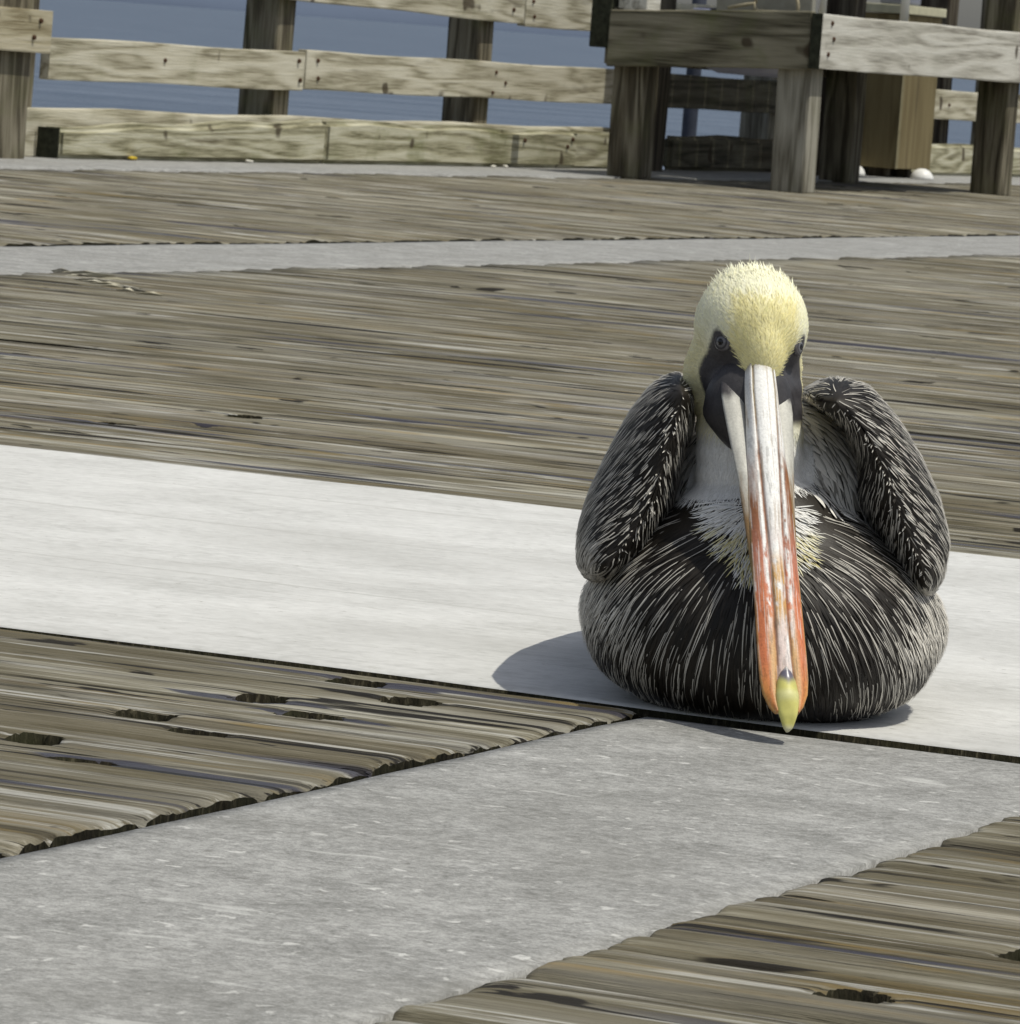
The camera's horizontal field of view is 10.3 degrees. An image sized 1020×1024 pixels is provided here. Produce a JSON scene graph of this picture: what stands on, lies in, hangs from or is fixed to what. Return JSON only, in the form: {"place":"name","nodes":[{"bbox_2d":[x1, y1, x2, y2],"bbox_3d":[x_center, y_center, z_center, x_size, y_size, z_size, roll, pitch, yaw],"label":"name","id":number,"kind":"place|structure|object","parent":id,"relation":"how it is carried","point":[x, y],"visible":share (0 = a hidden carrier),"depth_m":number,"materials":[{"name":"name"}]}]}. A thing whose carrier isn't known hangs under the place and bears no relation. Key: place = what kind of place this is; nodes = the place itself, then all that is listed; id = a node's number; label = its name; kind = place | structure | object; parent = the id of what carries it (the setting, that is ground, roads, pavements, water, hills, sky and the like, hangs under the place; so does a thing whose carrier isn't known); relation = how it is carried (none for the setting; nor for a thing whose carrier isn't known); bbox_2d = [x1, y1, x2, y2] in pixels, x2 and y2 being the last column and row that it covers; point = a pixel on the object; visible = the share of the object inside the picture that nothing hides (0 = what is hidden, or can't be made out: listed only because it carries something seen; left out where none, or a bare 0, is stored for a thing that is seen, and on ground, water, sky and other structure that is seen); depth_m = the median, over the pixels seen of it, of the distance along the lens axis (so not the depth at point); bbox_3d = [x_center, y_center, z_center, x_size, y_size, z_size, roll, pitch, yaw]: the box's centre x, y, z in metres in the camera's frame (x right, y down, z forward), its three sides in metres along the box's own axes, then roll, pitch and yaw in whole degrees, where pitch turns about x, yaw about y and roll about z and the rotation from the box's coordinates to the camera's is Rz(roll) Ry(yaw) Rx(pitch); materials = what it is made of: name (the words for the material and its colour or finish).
{"place":"outdoors","nodes":[
{"label":"outdoors","id":0,"kind":"place"},
{"bbox_2d":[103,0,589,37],"bbox_3d":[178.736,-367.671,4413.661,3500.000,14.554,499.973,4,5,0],"label":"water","id":1,"kind":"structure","parent":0,"point":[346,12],"depth_m":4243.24,"materials":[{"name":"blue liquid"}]},
{"bbox_2d":[0,169,1019,1023],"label":"pier deck","id":2,"kind":"structure","parent":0,"point":[522,383],"depth_m":7.98,"materials":[{"name":"brown wood"}]},
{"bbox_2d":[0,717,1019,1023],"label":"walkway strip","id":3,"kind":"object","parent":2,"relation":"attached to","point":[376,899],"visible":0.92,"depth_m":3.72,"materials":[{"name":"grey concrete"}]},
{"bbox_2d":[0,445,1019,763],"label":"painted panel","id":4,"kind":"object","parent":2,"relation":"on","point":[454,591],"visible":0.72,"depth_m":5.48,"materials":[{"name":"white paint"}]},
{"bbox_2d":[575,257,950,732],"bbox_3d":[0.221,-0.042,4.937,0.323,0.381,0.884,4,5,0],"label":"pelican","id":5,"kind":"object","parent":4,"relation":"on","point":[762,533],"visible":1,"depth_m":4.66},
{"bbox_2d":[0,0,1019,176],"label":"wooden fence","id":6,"kind":"object","parent":2,"relation":"on","point":[265,69],"visible":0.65,"depth_m":21.09,"materials":[{"name":"beige wood"}]},
{"bbox_2d":[0,236,1019,274],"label":"walkway strip","id":7,"kind":"object","parent":2,"relation":"on","point":[140,258],"visible":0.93,"depth_m":13.75,"materials":[{"name":"grey concrete"}]},
{"bbox_2d":[0,157,1019,184],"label":"walkway strip","id":8,"kind":"object","parent":2,"relation":"on","point":[35,163],"visible":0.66,"depth_m":20.63,"materials":[{"name":"grey concrete"}]},
{"bbox_2d":[127,156,137,159],"bbox_3d":[-1.284,-1.203,19.262,0.035,0.015,0.054,6,5,17],"label":"fallen leaf","id":9,"kind":"object","parent":8,"relation":"on","point":[132,158],"visible":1,"depth_m":19.25,"materials":[{"name":"yellow plant"}]},
{"bbox_2d":[859,2,946,179],"bbox_3d":[1.801,-1.925,25.960,0.344,0.785,0.614,6,5,23],"label":"plywood cabinet","id":10,"kind":"object","parent":8,"relation":"on","point":[898,125],"visible":0.69,"depth_m":25.83,"materials":[{"name":"brown wood"}]},
{"bbox_2d":[652,0,866,175],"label":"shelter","id":11,"kind":"object","parent":2,"relation":"on","point":[853,8],"visible":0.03,"depth_m":23.60,"materials":[{"name":"brown wood"}]},
{"bbox_2d":[589,0,1019,195],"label":"cleaning table","id":12,"kind":"object","parent":2,"relation":"on","point":[804,53],"visible":0.97,"depth_m":22.16,"materials":[{"name":"grey wood"}]},
{"bbox_2d":[693,7,777,76],"bbox_3d":[0.968,-1.851,22.405,0.448,0.254,0.678,6,5,23],"label":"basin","id":13,"kind":"object","parent":12,"relation":"in","point":[763,72],"visible":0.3,"depth_m":22.21,"materials":[{"name":"grey plastic"}]},
{"bbox_2d":[728,0,799,10],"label":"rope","id":14,"kind":"object","parent":12,"relation":"on","point":[754,3],"visible":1,"depth_m":21.97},
{"bbox_2d":[716,0,815,10],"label":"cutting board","id":15,"kind":"object","parent":12,"relation":"on","point":[790,5],"visible":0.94,"depth_m":21.99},
{"bbox_2d":[818,0,826,13],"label":"white pipe","id":16,"kind":"object","parent":12,"relation":"on","point":[822,7],"depth_m":22.19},
{"bbox_2d":[899,0,909,21],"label":"white pipe","id":17,"kind":"object","parent":12,"relation":"on","point":[904,10],"depth_m":22.90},
{"bbox_2d":[920,0,958,143],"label":"timber post","id":18,"kind":"object","parent":2,"relation":"on","point":[940,131],"visible":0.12,"depth_m":27.54,"materials":[{"name":"brown wood"}]},
{"bbox_2d":[31,0,1019,169],"bbox_3d":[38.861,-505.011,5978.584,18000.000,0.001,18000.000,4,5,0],"label":"water","id":19,"kind":"structure","parent":0,"point":[140,22],"depth_m":459.24,"materials":[{"name":"blue liquid"}]},
{"bbox_2d":[681,0,706,135],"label":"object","id":20,"kind":"object","parent":19,"relation":"in","point":[689,122],"depth_m":36.37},
{"bbox_2d":[624,0,660,9],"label":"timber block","id":21,"kind":"structure","parent":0,"point":[641,4],"depth_m":22.10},
{"bbox_2d":[303,0,981,28],"label":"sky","id":22,"kind":"structure","parent":0,"point":[969,13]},
{"bbox_2d":[880,0,920,5],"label":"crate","id":23,"kind":"object","parent":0,"point":[913,2],"visible":0.76,"depth_m":25.82,"materials":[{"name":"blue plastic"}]}
]}

